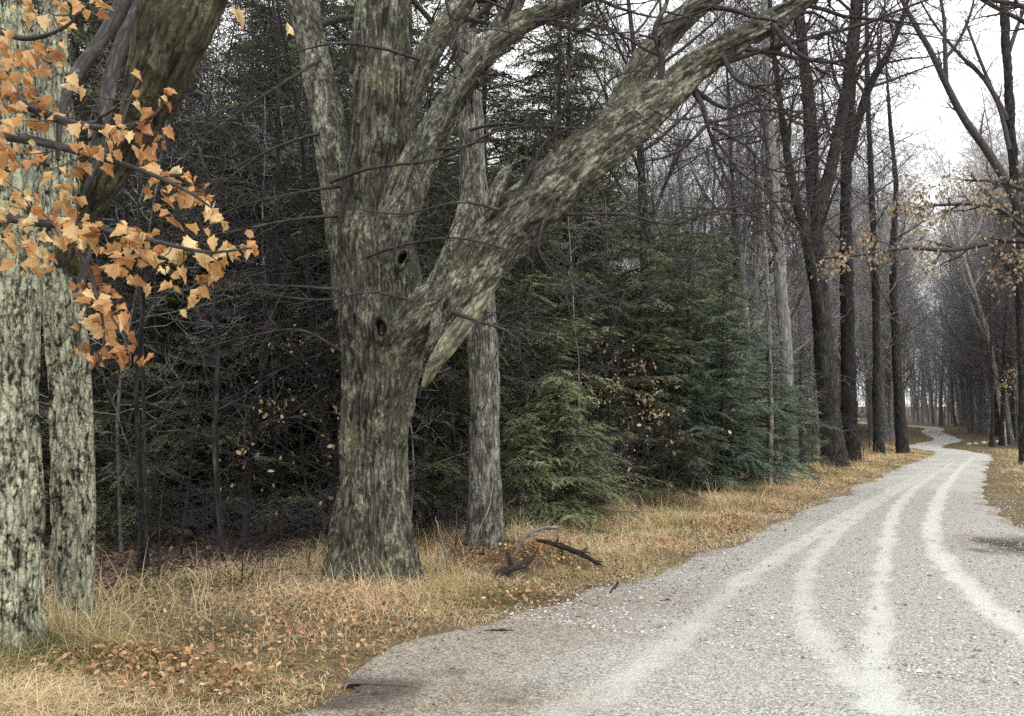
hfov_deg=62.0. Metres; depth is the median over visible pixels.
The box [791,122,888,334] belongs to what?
bare tree
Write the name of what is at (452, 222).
bare sapling
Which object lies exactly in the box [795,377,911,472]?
bare shrub
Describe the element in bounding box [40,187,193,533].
bare sapling
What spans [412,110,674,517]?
hemlock tree
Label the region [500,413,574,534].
hemlock tree
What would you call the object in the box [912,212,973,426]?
bare tree
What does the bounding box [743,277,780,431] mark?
bare sapling
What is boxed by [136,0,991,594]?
maple tree
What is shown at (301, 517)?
bare shrub
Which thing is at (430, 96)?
bare sapling
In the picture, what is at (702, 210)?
bare tree
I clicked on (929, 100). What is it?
sky
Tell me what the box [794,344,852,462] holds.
bare sapling
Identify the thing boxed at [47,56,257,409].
bare sapling
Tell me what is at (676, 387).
beech sapling
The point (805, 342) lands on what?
bare sapling
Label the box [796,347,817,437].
bare sapling
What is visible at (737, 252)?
bare tree
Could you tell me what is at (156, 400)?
hemlock tree
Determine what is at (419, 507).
hemlock tree
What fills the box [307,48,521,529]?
bare sapling
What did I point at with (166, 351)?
bare sapling
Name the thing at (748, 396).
hemlock tree
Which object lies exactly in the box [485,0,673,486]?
hemlock tree
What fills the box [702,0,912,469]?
bare tree
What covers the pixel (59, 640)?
weed clump
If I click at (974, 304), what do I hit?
bare tree
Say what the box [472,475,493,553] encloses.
dead stem
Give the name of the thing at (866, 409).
bare sapling
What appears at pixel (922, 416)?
bare tree
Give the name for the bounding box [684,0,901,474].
bare tree
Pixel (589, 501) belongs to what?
hemlock tree
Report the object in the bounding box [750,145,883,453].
bare tree
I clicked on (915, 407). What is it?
wood
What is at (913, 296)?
bare tree
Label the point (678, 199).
bare tree
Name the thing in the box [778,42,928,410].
bare tree
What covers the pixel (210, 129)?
bare sapling
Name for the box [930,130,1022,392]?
bare tree
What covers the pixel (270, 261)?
bare sapling
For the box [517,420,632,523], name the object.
bare shrub
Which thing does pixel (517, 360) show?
bare sapling
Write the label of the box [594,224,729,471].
bare sapling
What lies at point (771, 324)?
bare sapling
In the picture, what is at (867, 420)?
bare shrub
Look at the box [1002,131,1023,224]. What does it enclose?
bare tree
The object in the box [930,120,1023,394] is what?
bare tree
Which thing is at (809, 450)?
hemlock tree
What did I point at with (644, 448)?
bare shrub
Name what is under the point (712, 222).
bare tree
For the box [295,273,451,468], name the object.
bare sapling
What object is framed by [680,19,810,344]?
bare tree
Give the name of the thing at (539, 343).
bare sapling
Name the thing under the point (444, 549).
dead stem
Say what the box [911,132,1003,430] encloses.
bare tree
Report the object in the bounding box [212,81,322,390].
bare sapling
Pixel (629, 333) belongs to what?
hemlock tree
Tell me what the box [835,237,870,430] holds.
bare tree
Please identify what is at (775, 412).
hemlock tree
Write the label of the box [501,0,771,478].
bare tree
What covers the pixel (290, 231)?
bare sapling
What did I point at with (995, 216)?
bare tree
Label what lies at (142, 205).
bare sapling
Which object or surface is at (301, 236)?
tree
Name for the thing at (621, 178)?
hemlock tree
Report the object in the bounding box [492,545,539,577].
fallen log
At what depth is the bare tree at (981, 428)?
74.74 m
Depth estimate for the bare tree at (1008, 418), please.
62.32 m
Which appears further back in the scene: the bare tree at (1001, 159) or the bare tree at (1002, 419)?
the bare tree at (1001, 159)
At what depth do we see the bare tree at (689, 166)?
42.40 m
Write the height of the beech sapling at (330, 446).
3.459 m
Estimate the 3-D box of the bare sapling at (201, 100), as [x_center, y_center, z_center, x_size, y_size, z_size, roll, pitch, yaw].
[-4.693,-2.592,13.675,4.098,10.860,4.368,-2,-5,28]
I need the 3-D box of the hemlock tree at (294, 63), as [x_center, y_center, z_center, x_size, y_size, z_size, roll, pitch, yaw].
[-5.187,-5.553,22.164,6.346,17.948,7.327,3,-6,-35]
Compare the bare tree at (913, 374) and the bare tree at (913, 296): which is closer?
the bare tree at (913, 296)
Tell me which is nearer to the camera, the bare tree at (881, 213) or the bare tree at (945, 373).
the bare tree at (881, 213)
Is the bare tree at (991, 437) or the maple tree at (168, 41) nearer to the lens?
the maple tree at (168, 41)
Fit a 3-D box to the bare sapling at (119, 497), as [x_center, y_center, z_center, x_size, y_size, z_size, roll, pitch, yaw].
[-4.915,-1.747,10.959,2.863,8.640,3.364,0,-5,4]
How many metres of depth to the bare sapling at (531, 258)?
19.49 m
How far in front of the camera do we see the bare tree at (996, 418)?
68.71 m
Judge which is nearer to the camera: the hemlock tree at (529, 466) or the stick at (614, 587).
the stick at (614, 587)
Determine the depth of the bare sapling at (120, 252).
13.60 m
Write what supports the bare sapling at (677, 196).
on the ground at (914, 437)
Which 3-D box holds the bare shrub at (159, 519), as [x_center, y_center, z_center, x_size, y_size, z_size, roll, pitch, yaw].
[-3.403,1.428,8.351,1.624,1.652,2.152,3,-6,-38]
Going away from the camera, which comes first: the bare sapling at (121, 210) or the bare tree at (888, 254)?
the bare sapling at (121, 210)
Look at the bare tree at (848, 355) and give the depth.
33.25 m
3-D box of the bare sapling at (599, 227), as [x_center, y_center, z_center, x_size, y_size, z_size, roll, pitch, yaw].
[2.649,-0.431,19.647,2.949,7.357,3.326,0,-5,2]
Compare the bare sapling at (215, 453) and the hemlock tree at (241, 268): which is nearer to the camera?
the bare sapling at (215, 453)
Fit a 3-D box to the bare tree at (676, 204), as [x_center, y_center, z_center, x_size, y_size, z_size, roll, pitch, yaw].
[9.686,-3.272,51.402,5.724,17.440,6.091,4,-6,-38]
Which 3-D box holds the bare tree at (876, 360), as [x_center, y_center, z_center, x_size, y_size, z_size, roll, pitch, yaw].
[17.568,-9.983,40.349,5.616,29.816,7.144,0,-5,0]
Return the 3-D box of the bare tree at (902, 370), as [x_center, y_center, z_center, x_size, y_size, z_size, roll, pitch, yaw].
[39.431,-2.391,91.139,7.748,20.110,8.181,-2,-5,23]
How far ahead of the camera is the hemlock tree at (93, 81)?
24.29 m
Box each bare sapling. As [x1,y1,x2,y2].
[35,0,278,538]
[38,1,247,551]
[38,38,248,514]
[39,74,289,535]
[39,80,253,567]
[40,0,299,573]
[40,0,339,561]
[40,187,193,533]
[41,40,195,437]
[41,93,188,458]
[44,50,265,477]
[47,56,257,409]
[48,0,337,481]
[74,100,263,536]
[78,0,428,552]
[92,255,229,499]
[98,0,353,518]
[100,1,348,524]
[109,297,266,558]
[111,0,483,510]
[114,274,239,522]
[123,0,339,538]
[132,55,324,466]
[139,123,300,473]
[146,268,245,526]
[151,125,319,499]
[158,38,313,459]
[160,118,315,518]
[164,119,306,410]
[167,41,328,392]
[176,67,349,531]
[181,0,347,431]
[194,28,314,491]
[198,0,349,488]
[201,82,348,514]
[203,11,517,548]
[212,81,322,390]
[215,0,565,531]
[219,118,340,542]
[230,276,338,508]
[230,357,297,510]
[262,206,328,473]
[293,0,565,493]
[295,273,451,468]
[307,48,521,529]
[317,222,468,474]
[336,135,530,514]
[336,198,504,515]
[408,189,468,476]
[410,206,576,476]
[415,103,567,511]
[415,118,551,419]
[425,166,534,510]
[426,7,564,482]
[432,146,459,438]
[433,127,495,415]
[453,257,581,477]
[487,158,561,403]
[500,262,574,462]
[517,190,632,499]
[520,215,576,377]
[535,209,659,506]
[570,171,690,448]
[577,237,690,485]
[593,187,671,441]
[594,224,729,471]
[603,201,730,452]
[610,270,705,441]
[633,132,775,460]
[667,229,741,412]
[675,281,726,388]
[712,335,759,452]
[733,276,813,460]
[739,264,814,442]
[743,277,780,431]
[751,276,864,461]
[757,299,802,460]
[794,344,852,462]
[795,350,819,449]
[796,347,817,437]
[798,305,860,427]
[838,351,871,432]
[856,360,894,449]
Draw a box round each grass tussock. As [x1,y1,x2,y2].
[420,544,460,577]
[599,491,647,517]
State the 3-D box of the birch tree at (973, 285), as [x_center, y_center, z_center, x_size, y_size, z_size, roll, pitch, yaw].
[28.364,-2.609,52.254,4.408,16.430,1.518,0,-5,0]
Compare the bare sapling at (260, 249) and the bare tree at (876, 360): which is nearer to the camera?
the bare sapling at (260, 249)
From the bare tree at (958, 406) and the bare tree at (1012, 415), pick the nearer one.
the bare tree at (1012, 415)
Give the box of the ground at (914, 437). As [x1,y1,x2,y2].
[0,407,1023,715]
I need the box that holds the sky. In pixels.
[33,0,1023,406]
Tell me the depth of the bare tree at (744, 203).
43.27 m
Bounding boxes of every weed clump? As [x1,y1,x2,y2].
[2,611,110,666]
[175,599,283,644]
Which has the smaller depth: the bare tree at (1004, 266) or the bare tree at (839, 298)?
the bare tree at (1004, 266)
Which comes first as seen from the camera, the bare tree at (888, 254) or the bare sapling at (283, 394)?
the bare sapling at (283, 394)
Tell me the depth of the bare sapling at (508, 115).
15.56 m
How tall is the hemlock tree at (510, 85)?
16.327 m
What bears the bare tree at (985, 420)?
on the ground at (914, 437)
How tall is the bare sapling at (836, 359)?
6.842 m
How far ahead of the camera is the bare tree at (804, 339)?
66.12 m
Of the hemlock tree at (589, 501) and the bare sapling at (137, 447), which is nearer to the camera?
the bare sapling at (137, 447)
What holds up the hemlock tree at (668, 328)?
on the ground at (914, 437)
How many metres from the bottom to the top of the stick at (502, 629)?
0.041 m
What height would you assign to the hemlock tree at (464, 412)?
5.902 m
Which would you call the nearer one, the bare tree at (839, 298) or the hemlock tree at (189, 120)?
the hemlock tree at (189, 120)
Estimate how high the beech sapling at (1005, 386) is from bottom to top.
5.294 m
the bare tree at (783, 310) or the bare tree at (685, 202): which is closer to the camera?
the bare tree at (783, 310)
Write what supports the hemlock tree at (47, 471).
on the ground at (914, 437)
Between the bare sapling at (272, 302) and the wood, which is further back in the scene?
the wood
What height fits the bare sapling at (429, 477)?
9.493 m
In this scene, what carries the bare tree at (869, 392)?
on the ground at (914, 437)
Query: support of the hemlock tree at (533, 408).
on the ground at (914, 437)
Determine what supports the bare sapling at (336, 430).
on the ground at (914, 437)
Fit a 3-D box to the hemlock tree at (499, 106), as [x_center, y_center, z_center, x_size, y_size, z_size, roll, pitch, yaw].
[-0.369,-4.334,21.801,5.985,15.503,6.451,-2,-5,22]
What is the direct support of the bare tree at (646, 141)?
on the ground at (914, 437)
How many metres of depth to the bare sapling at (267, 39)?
15.39 m
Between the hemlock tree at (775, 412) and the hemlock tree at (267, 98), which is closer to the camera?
the hemlock tree at (267, 98)
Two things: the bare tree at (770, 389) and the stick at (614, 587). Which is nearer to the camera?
the stick at (614, 587)
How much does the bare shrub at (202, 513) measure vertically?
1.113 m
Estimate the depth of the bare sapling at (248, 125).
17.18 m
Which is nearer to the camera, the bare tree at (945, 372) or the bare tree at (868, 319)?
the bare tree at (868, 319)
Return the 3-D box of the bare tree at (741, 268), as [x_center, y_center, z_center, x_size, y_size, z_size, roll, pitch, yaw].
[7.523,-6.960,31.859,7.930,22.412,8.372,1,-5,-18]
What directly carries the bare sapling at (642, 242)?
on the ground at (914, 437)
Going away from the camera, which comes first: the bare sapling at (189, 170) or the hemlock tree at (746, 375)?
the bare sapling at (189, 170)
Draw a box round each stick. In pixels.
[484,628,514,630]
[609,582,619,593]
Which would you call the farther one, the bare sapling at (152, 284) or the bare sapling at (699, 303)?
the bare sapling at (699, 303)
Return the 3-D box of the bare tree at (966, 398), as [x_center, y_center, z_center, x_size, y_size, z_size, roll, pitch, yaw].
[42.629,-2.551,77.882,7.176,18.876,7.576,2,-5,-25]
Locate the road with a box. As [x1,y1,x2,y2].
[285,418,1023,715]
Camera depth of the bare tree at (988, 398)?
73.73 m
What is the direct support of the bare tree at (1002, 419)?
on the ground at (914, 437)
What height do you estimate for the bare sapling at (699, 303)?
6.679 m
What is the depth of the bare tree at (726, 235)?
57.65 m
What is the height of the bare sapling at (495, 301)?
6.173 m
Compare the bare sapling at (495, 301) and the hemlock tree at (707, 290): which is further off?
the hemlock tree at (707, 290)
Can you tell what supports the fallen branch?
on the ground at (914, 437)
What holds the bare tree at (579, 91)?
on the ground at (914, 437)
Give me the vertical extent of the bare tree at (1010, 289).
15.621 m
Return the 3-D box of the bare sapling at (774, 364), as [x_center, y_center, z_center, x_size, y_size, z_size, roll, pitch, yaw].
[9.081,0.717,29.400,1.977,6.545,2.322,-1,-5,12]
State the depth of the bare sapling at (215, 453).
9.93 m
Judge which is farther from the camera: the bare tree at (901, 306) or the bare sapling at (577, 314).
the bare tree at (901, 306)
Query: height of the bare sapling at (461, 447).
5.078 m
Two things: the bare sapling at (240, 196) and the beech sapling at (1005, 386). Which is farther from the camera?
the beech sapling at (1005, 386)
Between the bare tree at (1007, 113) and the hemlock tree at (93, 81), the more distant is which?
the bare tree at (1007, 113)
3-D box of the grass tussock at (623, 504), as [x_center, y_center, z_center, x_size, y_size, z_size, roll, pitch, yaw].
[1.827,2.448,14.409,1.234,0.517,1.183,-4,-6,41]
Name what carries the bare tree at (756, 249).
on the ground at (914, 437)
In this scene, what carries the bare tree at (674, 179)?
on the ground at (914, 437)
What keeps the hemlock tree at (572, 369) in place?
on the ground at (914, 437)
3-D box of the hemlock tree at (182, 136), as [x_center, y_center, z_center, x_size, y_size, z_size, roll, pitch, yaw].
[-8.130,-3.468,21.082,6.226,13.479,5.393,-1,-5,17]
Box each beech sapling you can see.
[219,276,340,552]
[552,296,679,503]
[583,321,730,506]
[680,286,829,479]
[969,357,1018,448]
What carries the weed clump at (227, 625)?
on the ground at (914, 437)
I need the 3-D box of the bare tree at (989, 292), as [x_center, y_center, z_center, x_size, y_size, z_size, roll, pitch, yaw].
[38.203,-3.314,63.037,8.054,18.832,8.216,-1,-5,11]
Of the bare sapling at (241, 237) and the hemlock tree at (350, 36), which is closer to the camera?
the bare sapling at (241, 237)
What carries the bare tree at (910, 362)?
on the ground at (914, 437)
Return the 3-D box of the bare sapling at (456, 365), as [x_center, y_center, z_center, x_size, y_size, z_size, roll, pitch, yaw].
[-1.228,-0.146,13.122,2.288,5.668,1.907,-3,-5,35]
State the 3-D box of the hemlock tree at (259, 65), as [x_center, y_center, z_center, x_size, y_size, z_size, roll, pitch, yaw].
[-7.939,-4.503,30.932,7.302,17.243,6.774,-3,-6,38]
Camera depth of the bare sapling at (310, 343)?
14.84 m
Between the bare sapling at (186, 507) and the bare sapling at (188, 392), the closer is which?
the bare sapling at (186, 507)
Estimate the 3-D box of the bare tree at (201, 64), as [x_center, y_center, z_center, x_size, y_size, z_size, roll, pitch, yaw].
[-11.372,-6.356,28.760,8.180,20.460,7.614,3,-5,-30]
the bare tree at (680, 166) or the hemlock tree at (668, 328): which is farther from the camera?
the bare tree at (680, 166)
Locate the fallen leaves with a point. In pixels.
(198, 663)
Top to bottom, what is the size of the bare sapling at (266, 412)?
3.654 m
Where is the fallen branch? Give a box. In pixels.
[513,519,563,555]
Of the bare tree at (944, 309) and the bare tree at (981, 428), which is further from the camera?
the bare tree at (944, 309)
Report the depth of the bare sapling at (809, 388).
33.65 m
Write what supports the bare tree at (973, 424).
on the ground at (914, 437)
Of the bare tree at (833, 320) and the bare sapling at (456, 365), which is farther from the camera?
the bare tree at (833, 320)
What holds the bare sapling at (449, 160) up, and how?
on the ground at (914, 437)
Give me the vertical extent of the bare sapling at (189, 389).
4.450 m
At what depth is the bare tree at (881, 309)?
76.02 m
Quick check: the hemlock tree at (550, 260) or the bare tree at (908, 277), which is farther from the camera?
the bare tree at (908, 277)
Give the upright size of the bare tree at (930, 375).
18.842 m
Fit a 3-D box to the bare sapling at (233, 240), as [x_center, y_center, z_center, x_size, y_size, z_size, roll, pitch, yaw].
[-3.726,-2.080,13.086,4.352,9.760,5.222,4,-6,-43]
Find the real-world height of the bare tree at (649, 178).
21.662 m
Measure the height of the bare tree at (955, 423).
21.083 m
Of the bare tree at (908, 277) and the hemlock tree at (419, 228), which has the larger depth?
the bare tree at (908, 277)
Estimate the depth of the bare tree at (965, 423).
94.00 m
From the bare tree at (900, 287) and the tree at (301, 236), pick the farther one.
the bare tree at (900, 287)
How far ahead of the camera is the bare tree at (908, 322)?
91.30 m
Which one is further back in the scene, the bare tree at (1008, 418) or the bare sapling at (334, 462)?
the bare tree at (1008, 418)
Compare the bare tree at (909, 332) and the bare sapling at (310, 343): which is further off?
the bare tree at (909, 332)
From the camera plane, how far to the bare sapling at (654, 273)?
22.12 m
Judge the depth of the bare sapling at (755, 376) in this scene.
25.26 m
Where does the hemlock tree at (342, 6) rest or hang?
on the ground at (914, 437)
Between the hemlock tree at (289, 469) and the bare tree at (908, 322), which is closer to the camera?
the hemlock tree at (289, 469)
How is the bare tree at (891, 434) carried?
on the ground at (914, 437)
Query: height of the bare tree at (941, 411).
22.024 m
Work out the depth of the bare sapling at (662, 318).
22.63 m
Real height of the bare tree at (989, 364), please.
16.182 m
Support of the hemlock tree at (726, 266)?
on the ground at (914, 437)
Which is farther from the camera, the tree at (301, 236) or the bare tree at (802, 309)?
the bare tree at (802, 309)
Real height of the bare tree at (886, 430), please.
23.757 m
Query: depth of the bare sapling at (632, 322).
19.98 m
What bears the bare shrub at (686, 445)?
on the ground at (914, 437)
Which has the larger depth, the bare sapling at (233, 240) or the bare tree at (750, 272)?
the bare tree at (750, 272)
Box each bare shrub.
[95,420,263,586]
[154,472,264,569]
[167,482,295,594]
[197,480,320,581]
[253,460,432,596]
[272,478,338,569]
[418,472,502,565]
[464,453,558,556]
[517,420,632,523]
[578,408,709,513]
[611,398,722,502]
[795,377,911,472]
[848,403,897,459]
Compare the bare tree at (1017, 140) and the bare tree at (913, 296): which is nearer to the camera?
the bare tree at (1017, 140)
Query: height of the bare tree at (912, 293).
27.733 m
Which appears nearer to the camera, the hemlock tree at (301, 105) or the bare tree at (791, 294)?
the hemlock tree at (301, 105)
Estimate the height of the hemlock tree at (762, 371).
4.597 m
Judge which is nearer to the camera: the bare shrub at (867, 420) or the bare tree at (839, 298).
the bare shrub at (867, 420)
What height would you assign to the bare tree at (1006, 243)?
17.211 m
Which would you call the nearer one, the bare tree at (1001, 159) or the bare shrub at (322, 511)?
the bare shrub at (322, 511)
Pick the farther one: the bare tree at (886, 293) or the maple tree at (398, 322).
the bare tree at (886, 293)
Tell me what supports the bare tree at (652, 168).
on the ground at (914, 437)
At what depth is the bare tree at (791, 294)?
40.52 m
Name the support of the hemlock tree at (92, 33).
on the ground at (914, 437)
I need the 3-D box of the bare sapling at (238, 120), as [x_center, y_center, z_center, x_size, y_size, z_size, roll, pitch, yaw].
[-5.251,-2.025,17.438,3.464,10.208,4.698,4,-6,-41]
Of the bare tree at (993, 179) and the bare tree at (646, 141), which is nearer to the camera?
the bare tree at (646, 141)
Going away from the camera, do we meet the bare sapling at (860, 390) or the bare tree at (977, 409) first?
the bare sapling at (860, 390)
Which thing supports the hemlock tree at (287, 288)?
on the ground at (914, 437)
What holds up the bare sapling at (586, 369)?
on the ground at (914, 437)
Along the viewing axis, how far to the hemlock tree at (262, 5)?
24.98 m
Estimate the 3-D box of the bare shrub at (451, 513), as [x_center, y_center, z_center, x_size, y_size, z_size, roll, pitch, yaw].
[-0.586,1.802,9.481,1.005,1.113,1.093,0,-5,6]
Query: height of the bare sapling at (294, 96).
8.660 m
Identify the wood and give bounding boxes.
[658,174,1011,432]
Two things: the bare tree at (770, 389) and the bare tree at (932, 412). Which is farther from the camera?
the bare tree at (932, 412)
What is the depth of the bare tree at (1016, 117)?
80.69 m
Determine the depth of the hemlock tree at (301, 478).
12.36 m
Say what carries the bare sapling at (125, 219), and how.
on the ground at (914, 437)
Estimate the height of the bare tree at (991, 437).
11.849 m
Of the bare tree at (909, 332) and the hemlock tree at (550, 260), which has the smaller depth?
the hemlock tree at (550, 260)
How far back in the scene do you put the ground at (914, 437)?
7.65 m
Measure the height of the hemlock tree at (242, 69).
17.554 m
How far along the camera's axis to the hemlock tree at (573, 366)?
19.16 m
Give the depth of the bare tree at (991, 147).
59.15 m
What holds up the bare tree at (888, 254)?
on the ground at (914, 437)
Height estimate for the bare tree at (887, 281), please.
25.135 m
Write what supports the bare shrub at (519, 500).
on the ground at (914, 437)
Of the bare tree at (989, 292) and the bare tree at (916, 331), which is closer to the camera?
the bare tree at (989, 292)
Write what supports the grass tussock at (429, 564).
on the ground at (914, 437)
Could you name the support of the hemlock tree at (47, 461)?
on the ground at (914, 437)
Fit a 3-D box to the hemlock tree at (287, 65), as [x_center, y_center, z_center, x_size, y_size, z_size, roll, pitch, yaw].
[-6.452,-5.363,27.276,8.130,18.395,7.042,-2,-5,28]
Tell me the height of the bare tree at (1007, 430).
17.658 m
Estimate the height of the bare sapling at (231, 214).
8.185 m
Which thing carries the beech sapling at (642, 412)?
on the ground at (914, 437)
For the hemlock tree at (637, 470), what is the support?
on the ground at (914, 437)
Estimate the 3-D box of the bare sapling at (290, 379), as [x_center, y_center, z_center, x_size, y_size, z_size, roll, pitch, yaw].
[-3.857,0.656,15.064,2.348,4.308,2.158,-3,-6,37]
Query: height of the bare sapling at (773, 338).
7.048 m
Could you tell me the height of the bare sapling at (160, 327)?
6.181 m
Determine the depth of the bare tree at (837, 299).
50.88 m
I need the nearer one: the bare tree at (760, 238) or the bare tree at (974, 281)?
the bare tree at (760, 238)
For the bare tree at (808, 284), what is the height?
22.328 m
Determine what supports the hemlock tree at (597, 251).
on the ground at (914, 437)
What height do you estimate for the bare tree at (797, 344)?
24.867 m
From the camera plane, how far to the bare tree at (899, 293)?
86.91 m
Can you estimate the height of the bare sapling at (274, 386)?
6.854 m
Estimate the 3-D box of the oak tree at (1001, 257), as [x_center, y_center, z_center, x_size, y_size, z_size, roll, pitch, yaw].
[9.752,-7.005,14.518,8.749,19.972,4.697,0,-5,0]
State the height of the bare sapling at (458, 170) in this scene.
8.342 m
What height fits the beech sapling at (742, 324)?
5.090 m
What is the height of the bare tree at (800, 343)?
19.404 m
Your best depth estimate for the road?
6.32 m
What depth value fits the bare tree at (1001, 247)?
70.42 m
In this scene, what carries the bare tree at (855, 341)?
on the ground at (914, 437)
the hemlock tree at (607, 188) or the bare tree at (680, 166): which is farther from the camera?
the bare tree at (680, 166)
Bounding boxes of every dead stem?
[435,516,447,575]
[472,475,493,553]
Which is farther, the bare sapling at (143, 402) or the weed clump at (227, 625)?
the bare sapling at (143, 402)
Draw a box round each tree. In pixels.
[0,0,293,662]
[31,0,224,463]
[31,1,241,456]
[33,0,326,633]
[33,2,125,450]
[36,111,137,546]
[38,112,136,502]
[42,254,210,513]
[43,112,327,541]
[45,125,271,515]
[45,185,291,549]
[50,18,412,536]
[81,1,186,259]
[84,11,237,231]
[88,35,271,458]
[101,20,244,480]
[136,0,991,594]
[166,117,294,489]
[169,110,466,533]
[198,102,465,488]
[198,137,450,536]
[202,0,307,299]
[203,115,338,508]
[214,0,328,217]
[216,0,353,431]
[217,35,263,121]
[220,2,297,140]
[223,0,577,512]
[235,0,346,203]
[250,0,458,448]
[272,41,349,249]
[288,145,542,526]
[302,175,548,540]
[325,0,441,115]
[332,164,561,531]
[412,0,505,553]
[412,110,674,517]
[420,0,602,443]
[425,2,594,445]
[438,161,618,504]
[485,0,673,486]
[490,133,544,295]
[491,0,674,470]
[497,63,631,461]
[500,368,636,534]
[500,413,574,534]
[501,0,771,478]
[510,179,688,497]
[512,128,593,444]
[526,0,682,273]
[527,304,613,495]
[531,265,645,481]
[533,187,748,504]
[537,21,620,234]
[538,421,658,521]
[545,169,664,425]
[547,270,718,506]
[570,195,617,347]
[580,16,716,340]
[592,54,690,331]
[597,2,731,326]
[603,268,638,452]
[605,209,769,493]
[610,0,843,456]
[611,6,790,320]
[612,205,791,486]
[615,4,773,333]
[623,128,751,333]
[630,332,750,495]
[633,211,736,465]
[637,177,704,285]
[638,156,708,282]
[642,0,783,394]
[645,284,823,492]
[647,0,878,456]
[655,145,716,277]
[657,177,731,274]
[660,0,834,463]
[661,1,890,452]
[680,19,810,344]
[680,60,794,353]
[683,0,881,405]
[683,219,780,456]
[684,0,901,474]
[692,171,762,302]
[693,269,798,480]
[701,131,801,340]
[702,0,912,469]
[704,329,787,476]
[707,53,840,394]
[715,321,840,487]
[720,217,775,333]
[735,90,891,452]
[745,108,858,420]
[747,165,787,486]
[748,117,859,434]
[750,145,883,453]
[755,340,810,461]
[763,351,845,474]
[764,146,901,391]
[775,183,889,406]
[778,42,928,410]
[780,140,884,430]
[784,0,992,462]
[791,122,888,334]
[792,257,838,380]
[793,199,870,373]
[795,210,870,379]
[798,195,884,388]
[810,0,1023,302]
[819,62,947,429]
[821,0,932,455]
[829,29,968,453]
[830,125,951,440]
[834,117,927,390]
[834,148,934,401]
[834,160,937,427]
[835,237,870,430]
[836,138,926,378]
[836,200,906,437]
[837,187,918,426]
[840,128,930,402]
[854,180,963,406]
[854,221,939,398]
[854,241,915,422]
[855,173,936,420]
[855,223,946,438]
[856,219,929,428]
[857,215,919,404]
[858,201,923,384]
[859,233,930,375]
[867,230,953,399]
[881,198,926,381]
[896,0,1023,465]
[897,127,987,432]
[901,136,1009,434]
[901,275,943,423]
[903,303,938,421]
[905,302,948,424]
[908,209,974,425]
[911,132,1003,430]
[912,152,999,432]
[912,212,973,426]
[912,285,947,423]
[915,246,953,425]
[915,253,966,425]
[917,194,980,395]
[921,0,1023,440]
[922,236,984,402]
[924,271,956,423]
[926,233,986,418]
[927,201,978,430]
[927,266,975,427]
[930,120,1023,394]
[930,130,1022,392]
[930,269,963,399]
[935,187,1006,445]
[940,64,1023,323]
[943,157,1016,440]
[945,198,996,419]
[949,215,1023,445]
[949,221,1008,376]
[950,189,1021,443]
[950,260,1017,446]
[953,140,1023,352]
[956,196,1023,387]
[956,261,1011,436]
[962,273,1012,435]
[968,117,1023,361]
[969,160,1022,337]
[970,205,1023,416]
[975,267,1015,438]
[977,230,1023,389]
[978,158,1023,352]
[982,63,1023,339]
[986,153,1023,348]
[990,87,1023,221]
[998,116,1023,207]
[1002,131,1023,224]
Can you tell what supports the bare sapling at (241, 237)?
on the ground at (914, 437)
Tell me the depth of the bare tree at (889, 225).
70.96 m
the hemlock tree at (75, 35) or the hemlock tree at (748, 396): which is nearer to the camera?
the hemlock tree at (75, 35)
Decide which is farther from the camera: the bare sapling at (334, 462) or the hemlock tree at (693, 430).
the hemlock tree at (693, 430)
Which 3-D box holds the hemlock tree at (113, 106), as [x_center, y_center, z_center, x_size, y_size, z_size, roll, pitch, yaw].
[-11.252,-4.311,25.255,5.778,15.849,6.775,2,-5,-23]
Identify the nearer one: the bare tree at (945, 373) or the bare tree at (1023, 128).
the bare tree at (1023, 128)
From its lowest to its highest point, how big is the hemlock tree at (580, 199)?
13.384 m
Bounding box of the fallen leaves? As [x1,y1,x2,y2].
[0,449,940,715]
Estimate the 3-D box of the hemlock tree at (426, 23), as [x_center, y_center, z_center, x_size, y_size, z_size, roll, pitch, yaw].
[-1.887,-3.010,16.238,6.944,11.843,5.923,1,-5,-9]
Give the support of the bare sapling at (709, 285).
on the ground at (914, 437)
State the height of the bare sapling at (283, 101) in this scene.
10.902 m
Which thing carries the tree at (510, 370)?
on the ground at (914, 437)
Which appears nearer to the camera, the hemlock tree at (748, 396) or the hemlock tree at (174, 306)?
the hemlock tree at (174, 306)
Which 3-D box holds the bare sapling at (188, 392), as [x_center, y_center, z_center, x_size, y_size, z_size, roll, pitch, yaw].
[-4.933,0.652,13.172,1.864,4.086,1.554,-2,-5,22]
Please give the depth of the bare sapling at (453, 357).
13.37 m
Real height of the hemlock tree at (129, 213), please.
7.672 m
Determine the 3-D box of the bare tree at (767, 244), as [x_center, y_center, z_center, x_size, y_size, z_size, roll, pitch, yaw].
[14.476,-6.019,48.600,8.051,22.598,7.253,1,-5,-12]
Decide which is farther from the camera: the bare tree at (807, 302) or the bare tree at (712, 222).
the bare tree at (807, 302)
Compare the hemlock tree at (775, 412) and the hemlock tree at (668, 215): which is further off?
the hemlock tree at (775, 412)
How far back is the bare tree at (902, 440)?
43.15 m
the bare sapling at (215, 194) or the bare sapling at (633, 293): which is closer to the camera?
the bare sapling at (215, 194)
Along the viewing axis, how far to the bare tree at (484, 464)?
10.45 m
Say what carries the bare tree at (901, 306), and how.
on the ground at (914, 437)
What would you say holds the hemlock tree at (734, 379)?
on the ground at (914, 437)
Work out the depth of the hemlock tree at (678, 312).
20.07 m
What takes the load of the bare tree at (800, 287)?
on the ground at (914, 437)

